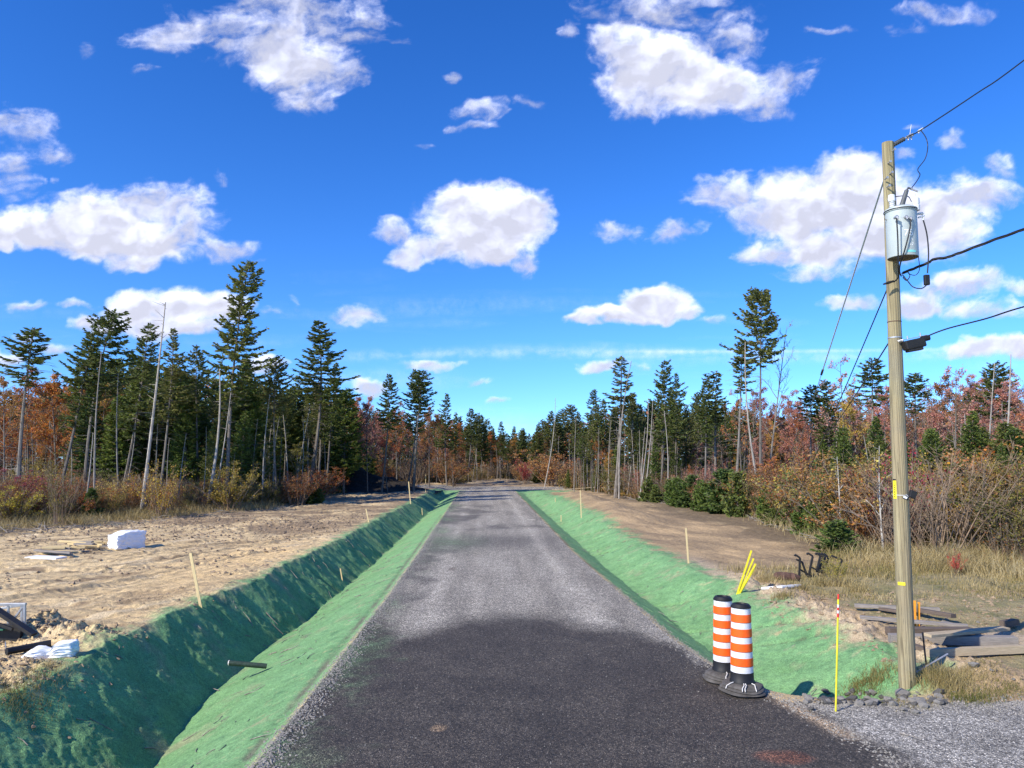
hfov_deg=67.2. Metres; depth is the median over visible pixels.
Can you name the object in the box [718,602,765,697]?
traffic drum
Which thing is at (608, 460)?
dead tree
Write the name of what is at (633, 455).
dead tree
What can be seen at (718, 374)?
spruce tree
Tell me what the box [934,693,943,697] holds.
rock
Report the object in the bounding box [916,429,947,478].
fir tree
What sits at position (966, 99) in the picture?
power line
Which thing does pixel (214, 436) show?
fir tree
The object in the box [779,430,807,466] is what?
autumn tree
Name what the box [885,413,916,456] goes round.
bare tree
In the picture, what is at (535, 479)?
young fir
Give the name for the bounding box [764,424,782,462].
autumn tree
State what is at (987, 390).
autumn tree
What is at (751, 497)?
leafy shrub
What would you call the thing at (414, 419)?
spruce tree
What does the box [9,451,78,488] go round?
leafy shrub
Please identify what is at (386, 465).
leafy shrub
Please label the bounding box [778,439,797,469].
autumn tree
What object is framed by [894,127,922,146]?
dead end insulator
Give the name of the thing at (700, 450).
autumn tree
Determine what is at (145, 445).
fir tree
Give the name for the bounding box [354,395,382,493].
autumn tree
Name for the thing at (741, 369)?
spruce tree
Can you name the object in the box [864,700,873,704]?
rock
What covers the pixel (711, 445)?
spruce tree
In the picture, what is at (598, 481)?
fir tree
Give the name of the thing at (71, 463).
dead tree
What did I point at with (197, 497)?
bare shrub
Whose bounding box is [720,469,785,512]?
leafy shrub
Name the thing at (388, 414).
spruce tree
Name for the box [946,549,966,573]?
leafy shrub
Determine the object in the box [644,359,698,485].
spruce tree
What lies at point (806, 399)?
spruce tree
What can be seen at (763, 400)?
autumn tree
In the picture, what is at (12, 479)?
leafy shrub
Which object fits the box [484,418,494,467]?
spruce tree
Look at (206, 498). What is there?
leafy shrub
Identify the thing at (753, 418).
bare tree
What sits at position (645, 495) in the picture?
young fir
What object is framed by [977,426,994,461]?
fir tree
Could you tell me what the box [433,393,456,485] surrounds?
spruce tree
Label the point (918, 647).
board
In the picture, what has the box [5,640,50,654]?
black pipe
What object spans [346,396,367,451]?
autumn tree
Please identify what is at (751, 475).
leafy shrub
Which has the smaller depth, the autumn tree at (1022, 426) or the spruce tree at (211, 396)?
the autumn tree at (1022, 426)
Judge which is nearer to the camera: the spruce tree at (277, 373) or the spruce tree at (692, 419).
the spruce tree at (277, 373)
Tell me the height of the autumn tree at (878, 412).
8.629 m
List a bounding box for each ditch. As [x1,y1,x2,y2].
[0,488,459,767]
[516,490,954,699]
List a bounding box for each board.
[25,555,66,559]
[854,603,939,610]
[860,615,967,625]
[879,607,895,612]
[885,626,974,634]
[888,633,1018,645]
[915,643,923,649]
[916,607,955,617]
[924,626,1009,637]
[925,644,1023,656]
[999,618,1019,626]
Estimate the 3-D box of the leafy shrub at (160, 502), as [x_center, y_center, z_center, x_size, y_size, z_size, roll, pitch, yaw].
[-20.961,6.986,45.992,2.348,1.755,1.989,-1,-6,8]
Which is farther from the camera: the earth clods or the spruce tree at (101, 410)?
the spruce tree at (101, 410)
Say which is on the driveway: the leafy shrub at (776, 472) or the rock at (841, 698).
the rock at (841, 698)
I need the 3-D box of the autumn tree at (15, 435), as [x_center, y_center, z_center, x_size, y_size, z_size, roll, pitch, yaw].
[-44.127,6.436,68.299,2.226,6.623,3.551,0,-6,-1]
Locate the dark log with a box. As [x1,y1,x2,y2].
[773,572,799,580]
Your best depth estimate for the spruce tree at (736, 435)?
72.41 m
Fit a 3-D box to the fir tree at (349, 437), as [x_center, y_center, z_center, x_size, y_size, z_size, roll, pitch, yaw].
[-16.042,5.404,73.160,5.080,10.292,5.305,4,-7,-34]
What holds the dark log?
on the ground at (714, 540)
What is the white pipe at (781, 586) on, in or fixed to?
on the ditch at (806, 663)
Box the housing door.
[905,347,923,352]
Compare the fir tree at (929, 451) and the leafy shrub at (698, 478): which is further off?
the leafy shrub at (698, 478)
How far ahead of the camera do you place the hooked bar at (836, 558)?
22.49 m
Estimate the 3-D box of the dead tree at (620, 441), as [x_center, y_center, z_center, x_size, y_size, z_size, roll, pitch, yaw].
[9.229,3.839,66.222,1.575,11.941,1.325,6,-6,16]
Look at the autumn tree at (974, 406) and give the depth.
56.27 m
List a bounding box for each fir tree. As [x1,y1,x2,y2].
[55,391,105,485]
[87,394,145,481]
[98,381,159,481]
[100,376,160,484]
[148,381,179,477]
[153,375,209,484]
[159,393,204,481]
[182,401,212,481]
[195,418,230,485]
[208,358,283,490]
[222,410,258,484]
[244,407,278,475]
[258,437,299,481]
[260,392,306,475]
[270,410,315,481]
[300,405,318,469]
[306,425,330,478]
[310,404,355,493]
[317,387,369,494]
[351,440,366,470]
[363,446,380,475]
[472,414,492,479]
[485,428,498,470]
[508,427,520,466]
[510,428,531,466]
[526,423,546,463]
[549,413,572,463]
[565,469,571,488]
[573,412,586,465]
[580,458,589,485]
[592,461,603,487]
[601,456,611,483]
[607,445,623,483]
[620,447,627,473]
[631,453,640,475]
[642,454,650,481]
[648,438,664,483]
[669,447,683,477]
[680,445,691,477]
[690,448,699,474]
[732,449,746,472]
[814,439,833,469]
[826,426,856,470]
[828,436,858,484]
[860,416,890,468]
[868,439,890,475]
[907,443,913,469]
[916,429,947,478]
[916,432,945,477]
[917,427,950,467]
[943,432,956,469]
[949,410,991,471]
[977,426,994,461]
[986,421,1023,467]
[996,442,1011,479]
[1001,426,1023,469]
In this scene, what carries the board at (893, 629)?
on the ground at (714, 540)
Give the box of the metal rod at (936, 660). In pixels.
[916,653,947,672]
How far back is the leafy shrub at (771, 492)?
37.78 m
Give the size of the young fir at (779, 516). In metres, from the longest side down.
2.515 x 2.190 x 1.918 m
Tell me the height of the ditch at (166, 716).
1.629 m
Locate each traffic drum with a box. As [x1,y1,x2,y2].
[702,595,732,684]
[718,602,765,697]
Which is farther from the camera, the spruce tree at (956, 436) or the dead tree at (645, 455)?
the spruce tree at (956, 436)
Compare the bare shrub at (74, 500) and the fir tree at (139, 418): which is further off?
the fir tree at (139, 418)
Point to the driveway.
(973, 739)
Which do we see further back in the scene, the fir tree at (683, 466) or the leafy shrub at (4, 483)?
the fir tree at (683, 466)
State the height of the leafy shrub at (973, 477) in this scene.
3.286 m
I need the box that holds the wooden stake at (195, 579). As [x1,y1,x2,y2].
[189,553,201,607]
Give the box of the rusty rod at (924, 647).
[922,632,926,665]
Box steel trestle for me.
[0,603,37,641]
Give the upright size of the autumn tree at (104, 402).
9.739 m
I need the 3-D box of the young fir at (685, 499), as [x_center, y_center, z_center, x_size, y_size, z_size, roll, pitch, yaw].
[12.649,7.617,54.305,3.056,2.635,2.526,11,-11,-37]
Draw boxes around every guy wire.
[771,181,882,529]
[781,291,885,527]
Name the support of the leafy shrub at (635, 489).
on the ground at (714, 540)
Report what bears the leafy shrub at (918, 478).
on the ground at (714, 540)
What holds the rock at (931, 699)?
on the driveway
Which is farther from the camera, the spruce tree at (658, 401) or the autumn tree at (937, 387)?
the spruce tree at (658, 401)
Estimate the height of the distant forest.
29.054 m
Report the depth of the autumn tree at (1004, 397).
50.27 m
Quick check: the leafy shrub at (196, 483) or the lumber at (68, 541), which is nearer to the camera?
the lumber at (68, 541)
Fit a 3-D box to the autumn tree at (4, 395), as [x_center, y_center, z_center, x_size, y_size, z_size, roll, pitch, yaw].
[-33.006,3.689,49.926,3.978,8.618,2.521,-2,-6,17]
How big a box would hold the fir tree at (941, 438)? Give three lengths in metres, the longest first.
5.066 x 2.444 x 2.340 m
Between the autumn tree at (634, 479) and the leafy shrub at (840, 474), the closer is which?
the leafy shrub at (840, 474)
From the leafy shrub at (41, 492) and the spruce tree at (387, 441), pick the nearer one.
the leafy shrub at (41, 492)
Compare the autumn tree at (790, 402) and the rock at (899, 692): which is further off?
the autumn tree at (790, 402)
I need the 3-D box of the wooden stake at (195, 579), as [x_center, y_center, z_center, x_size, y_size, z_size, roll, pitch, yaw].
[-7.298,4.570,17.795,0.379,1.323,0.024,0,-6,4]
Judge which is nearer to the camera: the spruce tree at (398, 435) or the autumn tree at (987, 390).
the autumn tree at (987, 390)
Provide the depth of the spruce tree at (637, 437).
68.09 m
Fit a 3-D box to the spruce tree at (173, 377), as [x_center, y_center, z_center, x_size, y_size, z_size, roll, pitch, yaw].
[-24.238,2.265,55.054,3.324,12.826,3.374,1,-6,-10]
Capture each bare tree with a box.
[151,424,165,483]
[312,434,322,467]
[717,434,731,468]
[736,388,764,471]
[741,383,775,463]
[741,424,754,470]
[753,320,796,471]
[869,385,909,450]
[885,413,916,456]
[914,378,946,445]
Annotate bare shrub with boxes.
[0,471,71,514]
[0,476,39,517]
[0,483,46,524]
[29,470,87,516]
[29,479,78,515]
[40,482,94,518]
[65,474,114,499]
[79,467,156,507]
[84,470,132,489]
[99,470,157,507]
[121,480,146,509]
[164,487,187,508]
[174,478,218,509]
[180,487,208,510]
[391,460,418,483]
[394,457,427,483]
[401,455,434,480]
[401,458,428,479]
[477,467,491,479]
[484,464,499,478]
[498,459,516,476]
[621,462,651,497]
[630,470,674,492]
[653,477,664,500]
[673,461,718,482]
[784,465,834,508]
[834,435,1023,552]
[835,477,933,548]
[837,449,971,548]
[859,482,931,542]
[862,442,1023,550]
[941,501,1023,560]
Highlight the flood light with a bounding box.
[903,490,916,500]
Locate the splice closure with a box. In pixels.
[898,333,930,352]
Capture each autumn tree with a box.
[0,366,66,478]
[0,376,32,481]
[0,414,14,448]
[0,417,19,481]
[0,419,26,480]
[0,427,15,472]
[0,430,14,461]
[8,425,39,469]
[18,401,44,474]
[22,422,46,463]
[23,373,79,482]
[29,417,63,472]
[31,401,67,464]
[32,429,61,471]
[44,393,71,460]
[56,394,93,470]
[64,389,108,454]
[91,394,114,448]
[94,383,117,464]
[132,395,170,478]
[206,438,224,490]
[238,446,255,490]
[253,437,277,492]
[285,441,316,481]
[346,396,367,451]
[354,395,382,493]
[356,412,375,459]
[367,417,384,458]
[369,433,400,492]
[380,417,414,479]
[381,402,412,478]
[384,427,405,458]
[401,434,412,479]
[411,405,445,486]
[413,437,428,480]
[417,439,435,478]
[424,413,449,482]
[438,450,460,486]
[441,421,465,459]
[454,422,474,460]
[475,431,503,475]
[506,434,524,461]
[529,433,549,454]
[560,433,579,468]
[591,434,608,491]
[603,449,613,484]
[620,464,627,483]
[632,470,640,497]
[684,465,694,478]
[685,444,702,475]
[694,444,704,470]
[697,437,722,474]
[718,456,728,468]
[720,387,754,470]
[739,386,785,464]
[748,438,758,470]
[751,400,771,450]
[756,441,769,468]
[761,456,783,477]
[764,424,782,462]
[768,389,818,461]
[774,411,789,464]
[774,413,814,466]
[777,400,815,463]
[778,398,821,460]
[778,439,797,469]
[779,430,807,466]
[793,399,854,459]
[805,412,830,454]
[819,354,863,438]
[829,397,870,454]
[829,409,869,459]
[831,389,869,462]
[835,388,870,460]
[852,404,889,442]
[862,386,889,438]
[862,386,909,450]
[876,384,928,443]
[906,398,929,469]
[908,388,937,438]
[914,406,956,460]
[915,364,985,462]
[920,373,968,455]
[936,392,979,449]
[942,396,1000,449]
[945,395,965,451]
[947,379,1023,449]
[952,373,1013,432]
[953,378,979,418]
[964,373,997,437]
[976,378,999,454]
[982,370,1023,435]
[994,413,1023,451]
[1005,389,1023,430]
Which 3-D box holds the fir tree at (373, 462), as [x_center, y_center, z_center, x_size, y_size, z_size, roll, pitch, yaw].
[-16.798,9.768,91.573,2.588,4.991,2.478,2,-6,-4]
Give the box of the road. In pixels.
[253,485,909,767]
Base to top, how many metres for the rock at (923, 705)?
0.098 m
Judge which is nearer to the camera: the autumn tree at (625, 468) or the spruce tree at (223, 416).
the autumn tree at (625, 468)
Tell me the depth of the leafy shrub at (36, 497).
38.37 m
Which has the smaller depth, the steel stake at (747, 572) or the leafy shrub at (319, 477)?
the steel stake at (747, 572)
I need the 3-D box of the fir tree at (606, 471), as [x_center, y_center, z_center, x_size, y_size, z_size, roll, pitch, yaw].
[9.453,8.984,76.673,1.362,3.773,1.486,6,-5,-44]
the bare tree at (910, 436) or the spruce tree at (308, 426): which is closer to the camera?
the bare tree at (910, 436)
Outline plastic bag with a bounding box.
[21,639,79,658]
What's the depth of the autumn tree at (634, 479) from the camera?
65.49 m
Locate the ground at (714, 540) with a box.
[0,460,1023,766]
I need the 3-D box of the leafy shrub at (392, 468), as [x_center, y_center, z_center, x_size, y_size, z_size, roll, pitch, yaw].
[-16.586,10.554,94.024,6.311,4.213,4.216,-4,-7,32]
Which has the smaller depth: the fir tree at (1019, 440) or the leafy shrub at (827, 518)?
the leafy shrub at (827, 518)
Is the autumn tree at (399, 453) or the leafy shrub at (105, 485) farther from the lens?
the autumn tree at (399, 453)
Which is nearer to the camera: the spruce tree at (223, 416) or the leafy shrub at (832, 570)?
the leafy shrub at (832, 570)
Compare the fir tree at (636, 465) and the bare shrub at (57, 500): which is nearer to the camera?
the bare shrub at (57, 500)
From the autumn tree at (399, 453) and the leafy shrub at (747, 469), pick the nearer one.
the leafy shrub at (747, 469)
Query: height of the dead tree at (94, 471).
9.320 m
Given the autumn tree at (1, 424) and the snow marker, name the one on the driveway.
the snow marker
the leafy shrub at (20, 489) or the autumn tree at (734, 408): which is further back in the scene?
the autumn tree at (734, 408)
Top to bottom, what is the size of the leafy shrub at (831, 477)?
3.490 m
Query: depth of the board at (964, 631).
13.98 m
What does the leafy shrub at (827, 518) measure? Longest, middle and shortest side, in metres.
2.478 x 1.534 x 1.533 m
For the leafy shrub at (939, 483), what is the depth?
31.30 m
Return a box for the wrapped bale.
[107,530,146,549]
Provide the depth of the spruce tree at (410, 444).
113.19 m
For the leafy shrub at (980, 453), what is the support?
on the ground at (714, 540)
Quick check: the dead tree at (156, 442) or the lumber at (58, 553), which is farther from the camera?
the dead tree at (156, 442)
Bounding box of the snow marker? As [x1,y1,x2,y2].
[835,594,838,711]
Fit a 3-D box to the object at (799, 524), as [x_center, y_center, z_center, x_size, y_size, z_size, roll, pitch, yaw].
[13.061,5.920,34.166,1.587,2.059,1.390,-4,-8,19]
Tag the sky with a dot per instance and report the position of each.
(312, 191)
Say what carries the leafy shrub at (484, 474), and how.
on the ground at (714, 540)
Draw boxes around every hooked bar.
[794,554,800,575]
[796,559,807,575]
[806,552,813,573]
[815,553,820,571]
[818,553,823,572]
[820,552,826,573]
[831,555,842,570]
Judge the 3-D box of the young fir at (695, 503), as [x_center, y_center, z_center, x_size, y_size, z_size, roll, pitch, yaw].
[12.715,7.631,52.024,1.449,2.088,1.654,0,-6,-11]
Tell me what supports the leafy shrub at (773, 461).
on the ground at (714, 540)
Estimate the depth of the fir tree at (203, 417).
68.01 m
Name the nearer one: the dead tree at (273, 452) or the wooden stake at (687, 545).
the wooden stake at (687, 545)
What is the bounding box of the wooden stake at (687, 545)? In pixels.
[685,528,688,562]
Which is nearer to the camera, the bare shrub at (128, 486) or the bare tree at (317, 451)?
the bare shrub at (128, 486)
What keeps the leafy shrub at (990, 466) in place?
on the ground at (714, 540)
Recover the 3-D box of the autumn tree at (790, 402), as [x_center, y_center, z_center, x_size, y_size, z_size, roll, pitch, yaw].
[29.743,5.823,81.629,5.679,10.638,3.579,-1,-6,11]
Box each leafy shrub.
[0,468,60,517]
[0,468,64,488]
[0,475,46,509]
[0,485,59,520]
[1,478,47,514]
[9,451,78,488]
[17,475,59,515]
[19,499,44,517]
[23,456,91,482]
[23,465,63,486]
[35,494,85,517]
[40,466,96,515]
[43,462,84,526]
[48,480,95,512]
[57,470,106,490]
[67,494,109,513]
[80,487,115,511]
[90,478,121,496]
[96,469,159,508]
[96,474,130,511]
[98,489,125,512]
[120,478,153,507]
[127,455,194,516]
[129,482,174,508]
[135,489,170,511]
[157,474,172,485]
[160,478,185,502]
[169,478,186,505]
[173,460,270,510]
[175,479,213,505]
[175,486,200,503]
[175,491,204,507]
[192,473,222,494]
[194,478,229,502]
[197,490,219,506]
[229,484,262,504]
[236,474,282,503]
[250,479,298,503]
[250,483,279,502]
[264,480,305,503]
[274,484,309,503]
[280,466,349,497]
[281,464,325,505]
[297,467,336,489]
[363,460,394,476]
[375,457,397,471]
[376,455,401,476]
[382,465,395,477]
[422,457,474,482]
[425,450,475,485]
[471,468,486,480]
[510,449,577,485]
[510,461,528,480]
[513,459,532,483]
[561,460,582,479]
[592,461,633,495]
[621,461,667,489]
[622,481,643,497]
[628,482,643,497]
[642,476,666,495]
[667,464,711,492]
[695,459,728,482]
[705,464,792,496]
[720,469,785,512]
[725,463,754,480]
[735,476,778,500]
[738,473,767,515]
[742,453,856,491]
[746,468,813,523]
[748,485,765,515]
[750,457,819,485]
[751,450,931,530]
[754,462,802,486]
[757,460,825,490]
[764,459,867,523]
[765,449,828,471]
[768,450,966,543]
[775,469,881,497]
[788,468,891,501]
[788,488,816,512]
[796,456,858,487]
[801,452,928,483]
[805,460,881,493]
[807,484,847,536]
[814,483,864,523]
[814,507,860,533]
[820,552,848,582]
[825,500,913,536]
[844,442,949,540]
[845,498,893,543]
[855,468,968,497]
[860,450,965,486]
[884,464,1022,545]
[887,443,993,483]
[908,461,974,539]
[912,475,999,543]
[915,459,1014,504]
[918,434,1023,485]
[934,461,1023,540]
[939,457,1023,536]
[944,490,1023,536]
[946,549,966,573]
[961,456,1022,486]
[961,459,1023,495]
[963,480,1023,553]
[970,473,1023,557]
[974,459,1022,488]
[999,451,1023,504]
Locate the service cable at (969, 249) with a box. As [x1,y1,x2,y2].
[903,228,1023,273]
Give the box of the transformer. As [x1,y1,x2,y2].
[882,187,929,288]
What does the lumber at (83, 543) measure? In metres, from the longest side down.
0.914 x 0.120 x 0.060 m
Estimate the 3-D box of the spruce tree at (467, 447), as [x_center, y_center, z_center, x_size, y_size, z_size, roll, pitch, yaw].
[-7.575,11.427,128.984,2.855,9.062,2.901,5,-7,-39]
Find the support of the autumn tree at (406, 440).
on the ground at (714, 540)
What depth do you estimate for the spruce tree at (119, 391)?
66.42 m
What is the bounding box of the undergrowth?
[0,464,1023,565]
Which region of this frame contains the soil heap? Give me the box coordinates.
[337,466,442,493]
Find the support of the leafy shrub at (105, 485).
on the ground at (714, 540)
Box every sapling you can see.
[819,454,861,514]
[858,441,891,550]
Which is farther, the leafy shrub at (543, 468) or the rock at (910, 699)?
the leafy shrub at (543, 468)
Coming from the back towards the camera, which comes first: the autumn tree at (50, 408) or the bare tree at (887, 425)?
the autumn tree at (50, 408)
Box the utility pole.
[882,141,916,689]
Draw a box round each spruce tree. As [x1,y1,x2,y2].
[0,327,61,482]
[44,331,126,483]
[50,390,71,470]
[64,306,141,492]
[67,367,114,444]
[99,357,127,481]
[103,368,124,429]
[108,322,176,491]
[122,356,139,394]
[136,361,155,472]
[144,365,161,400]
[146,328,201,486]
[149,368,163,471]
[154,362,177,485]
[174,345,217,486]
[187,377,208,483]
[196,260,281,500]
[206,382,221,468]
[208,397,222,425]
[209,393,228,437]
[236,389,265,456]
[253,355,296,503]
[259,390,280,443]
[271,395,299,479]
[271,396,289,481]
[286,320,361,494]
[291,384,308,463]
[294,400,305,463]
[300,402,315,479]
[309,385,336,470]
[310,362,348,496]
[310,404,329,472]
[367,415,378,456]
[375,373,406,492]
[382,420,392,460]
[392,415,407,476]
[396,370,436,491]
[401,368,434,491]
[401,426,411,465]
[405,432,413,465]
[416,430,427,463]
[431,418,436,480]
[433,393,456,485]
[435,422,444,462]
[447,412,458,481]
[450,430,459,483]
[453,416,463,438]
[459,425,471,476]
[461,408,483,478]
[471,413,489,480]
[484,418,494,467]
[486,431,495,469]
[493,421,506,473]
[493,434,507,479]
[501,433,513,473]
[514,430,530,448]
[538,419,551,452]
[541,411,559,461]
[547,422,564,460]
[555,409,570,463]
[559,404,581,470]
[566,422,583,464]
[567,420,580,489]
[574,389,611,474]
[574,423,587,489]
[583,426,595,489]
[590,355,647,497]
[590,404,607,491]
[600,399,612,466]
[600,425,615,467]
[605,415,616,489]
[605,415,623,444]
[607,406,623,454]
[621,393,639,477]
[621,401,640,477]
[624,416,641,492]
[625,393,645,475]
[631,415,649,480]
[636,404,646,466]
[640,416,649,466]
[643,403,663,455]
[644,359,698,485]
[653,394,665,464]
[662,389,686,465]
[665,419,684,471]
[666,373,695,474]
[678,404,698,474]
[684,402,699,455]
[685,412,696,445]
[687,393,709,471]
[688,422,703,457]
[689,374,726,480]
[694,370,730,477]
[698,417,713,478]
[704,406,720,457]
[707,425,716,477]
[716,400,736,468]
[717,403,733,467]
[719,286,786,475]
[719,341,758,472]
[721,412,735,466]
[732,400,744,453]
[735,426,743,444]
[740,412,754,472]
[748,425,758,468]
[790,433,804,466]
[793,384,831,471]
[806,380,853,450]
[848,357,888,453]
[859,428,870,460]
[904,372,932,466]
[949,392,979,434]
[951,423,962,451]
[966,360,1022,440]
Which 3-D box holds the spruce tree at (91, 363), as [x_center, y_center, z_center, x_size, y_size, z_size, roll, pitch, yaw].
[-26.032,2.242,47.498,3.912,11.121,3.811,-2,-6,22]
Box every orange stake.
[913,600,916,625]
[917,602,919,625]
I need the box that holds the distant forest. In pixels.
[0,363,1023,482]
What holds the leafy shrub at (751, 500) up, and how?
on the ground at (714, 540)
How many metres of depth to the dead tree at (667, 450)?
58.57 m
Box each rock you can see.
[804,694,812,699]
[820,695,831,704]
[832,697,842,703]
[837,696,845,700]
[846,695,857,700]
[855,700,863,705]
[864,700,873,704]
[888,701,898,705]
[895,688,909,696]
[908,697,915,701]
[910,709,919,713]
[918,702,928,708]
[927,697,936,702]
[933,688,944,693]
[933,699,939,704]
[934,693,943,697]
[968,662,978,666]
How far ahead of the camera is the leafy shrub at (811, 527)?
32.47 m
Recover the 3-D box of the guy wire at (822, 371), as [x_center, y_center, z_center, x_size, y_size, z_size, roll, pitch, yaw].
[9.317,1.699,24.824,0.060,8.113,24.976,-1,-6,14]
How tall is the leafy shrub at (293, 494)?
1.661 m
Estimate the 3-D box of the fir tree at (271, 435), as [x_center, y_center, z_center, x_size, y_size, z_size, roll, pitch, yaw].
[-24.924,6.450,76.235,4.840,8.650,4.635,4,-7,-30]
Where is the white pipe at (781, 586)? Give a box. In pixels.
[761,584,801,589]
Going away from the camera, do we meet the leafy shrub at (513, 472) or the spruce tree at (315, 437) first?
the spruce tree at (315, 437)
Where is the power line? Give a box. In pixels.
[907,60,1023,137]
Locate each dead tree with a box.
[70,436,73,484]
[86,433,102,492]
[90,352,101,488]
[113,373,123,493]
[128,413,139,478]
[138,301,169,509]
[154,400,160,475]
[177,437,185,505]
[206,369,222,504]
[213,393,233,505]
[250,419,257,501]
[261,395,269,505]
[273,417,280,488]
[282,408,287,480]
[297,408,309,476]
[301,425,303,483]
[544,398,556,488]
[572,420,576,491]
[597,454,598,492]
[608,424,610,489]
[616,361,632,498]
[631,425,634,483]
[638,430,640,477]
[639,422,650,497]
[640,428,647,497]
[645,402,654,486]
[664,413,668,478]
[739,342,756,473]
[983,363,999,441]
[1002,354,1019,431]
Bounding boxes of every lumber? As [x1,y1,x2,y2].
[33,549,71,553]
[38,551,81,553]
[41,546,65,548]
[42,552,72,555]
[44,546,85,549]
[50,545,70,546]
[59,540,96,542]
[67,543,103,544]
[71,546,96,547]
[73,543,94,544]
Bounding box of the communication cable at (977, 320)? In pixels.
[929,306,1023,335]
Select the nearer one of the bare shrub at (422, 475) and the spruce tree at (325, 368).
the spruce tree at (325, 368)
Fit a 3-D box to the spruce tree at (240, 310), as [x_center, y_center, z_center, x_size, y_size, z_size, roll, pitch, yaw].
[-18.987,-0.091,53.737,5.642,17.464,4.855,2,-6,17]
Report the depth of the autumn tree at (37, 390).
55.85 m
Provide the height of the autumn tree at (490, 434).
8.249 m
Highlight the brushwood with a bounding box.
[0,478,998,767]
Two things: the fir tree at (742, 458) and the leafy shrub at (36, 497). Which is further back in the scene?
the fir tree at (742, 458)
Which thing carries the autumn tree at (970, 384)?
on the ground at (714, 540)
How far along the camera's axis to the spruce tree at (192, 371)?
57.59 m
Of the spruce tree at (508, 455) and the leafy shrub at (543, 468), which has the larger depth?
the spruce tree at (508, 455)
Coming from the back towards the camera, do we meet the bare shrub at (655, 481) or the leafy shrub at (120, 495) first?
the bare shrub at (655, 481)
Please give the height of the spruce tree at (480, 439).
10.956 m
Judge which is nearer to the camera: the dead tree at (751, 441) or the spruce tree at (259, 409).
the dead tree at (751, 441)
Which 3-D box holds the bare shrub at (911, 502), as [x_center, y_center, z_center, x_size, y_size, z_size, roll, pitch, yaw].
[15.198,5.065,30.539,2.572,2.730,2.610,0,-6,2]
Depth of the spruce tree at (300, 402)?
70.82 m
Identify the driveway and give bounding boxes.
[791,700,1023,767]
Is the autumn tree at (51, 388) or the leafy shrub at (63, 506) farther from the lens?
the autumn tree at (51, 388)
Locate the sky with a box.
[0,0,1023,458]
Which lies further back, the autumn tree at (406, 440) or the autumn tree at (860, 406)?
the autumn tree at (406, 440)
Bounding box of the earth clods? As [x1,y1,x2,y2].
[0,513,1023,765]
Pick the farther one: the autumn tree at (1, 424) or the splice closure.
the autumn tree at (1, 424)
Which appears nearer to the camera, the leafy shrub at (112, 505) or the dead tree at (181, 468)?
the leafy shrub at (112, 505)
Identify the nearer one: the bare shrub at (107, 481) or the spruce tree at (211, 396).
the bare shrub at (107, 481)
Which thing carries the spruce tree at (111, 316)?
on the ground at (714, 540)
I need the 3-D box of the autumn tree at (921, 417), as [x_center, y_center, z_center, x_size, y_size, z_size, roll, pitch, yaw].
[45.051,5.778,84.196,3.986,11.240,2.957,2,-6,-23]
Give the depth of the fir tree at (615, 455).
73.22 m
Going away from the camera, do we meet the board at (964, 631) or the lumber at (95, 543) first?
the board at (964, 631)
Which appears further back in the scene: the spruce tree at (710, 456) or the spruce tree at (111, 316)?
the spruce tree at (710, 456)
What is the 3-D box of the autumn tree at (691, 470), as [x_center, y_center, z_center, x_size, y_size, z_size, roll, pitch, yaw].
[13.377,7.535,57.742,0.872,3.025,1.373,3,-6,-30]
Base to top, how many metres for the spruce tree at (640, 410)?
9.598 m
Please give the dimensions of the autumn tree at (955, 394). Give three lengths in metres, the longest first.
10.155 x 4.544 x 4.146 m
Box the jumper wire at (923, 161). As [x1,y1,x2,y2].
[911,130,927,187]
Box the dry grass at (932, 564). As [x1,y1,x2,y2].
[0,498,1023,730]
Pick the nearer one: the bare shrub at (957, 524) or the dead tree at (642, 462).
the bare shrub at (957, 524)
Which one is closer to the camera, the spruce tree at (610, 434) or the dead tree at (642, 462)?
the dead tree at (642, 462)
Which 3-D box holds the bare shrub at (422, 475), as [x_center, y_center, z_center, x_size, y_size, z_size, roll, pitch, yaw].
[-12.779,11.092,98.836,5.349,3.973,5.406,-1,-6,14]
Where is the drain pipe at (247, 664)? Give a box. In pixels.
[228,660,266,668]
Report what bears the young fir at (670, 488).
on the ground at (714, 540)
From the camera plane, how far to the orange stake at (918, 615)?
15.80 m
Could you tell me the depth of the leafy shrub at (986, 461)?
33.75 m
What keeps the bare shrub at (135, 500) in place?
on the ground at (714, 540)
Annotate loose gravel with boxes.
[244,523,1023,767]
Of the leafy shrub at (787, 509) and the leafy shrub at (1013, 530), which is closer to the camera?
the leafy shrub at (1013, 530)
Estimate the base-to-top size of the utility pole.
9.360 m
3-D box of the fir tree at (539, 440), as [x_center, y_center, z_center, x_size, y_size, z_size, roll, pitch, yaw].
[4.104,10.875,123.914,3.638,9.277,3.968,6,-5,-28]
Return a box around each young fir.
[80,487,105,518]
[296,482,326,503]
[530,461,544,482]
[636,476,653,501]
[647,484,664,502]
[662,477,674,503]
[665,477,680,506]
[667,486,689,507]
[673,474,702,507]
[689,482,702,508]
[690,480,712,511]
[700,468,733,513]
[719,470,752,517]
[755,487,772,519]
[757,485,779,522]
[766,507,783,526]
[775,486,796,525]
[788,506,801,529]
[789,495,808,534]
[797,503,817,536]
[809,519,860,553]
[821,510,835,538]
[918,508,967,545]
[981,514,1018,553]
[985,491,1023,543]
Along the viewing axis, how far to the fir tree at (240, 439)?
56.45 m
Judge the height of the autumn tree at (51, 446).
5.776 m
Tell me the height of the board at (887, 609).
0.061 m
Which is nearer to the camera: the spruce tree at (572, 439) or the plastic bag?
the plastic bag
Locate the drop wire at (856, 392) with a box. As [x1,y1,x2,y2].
[800,343,887,453]
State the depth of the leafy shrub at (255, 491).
54.16 m
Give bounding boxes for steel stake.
[736,550,751,594]
[738,564,755,593]
[739,558,753,590]

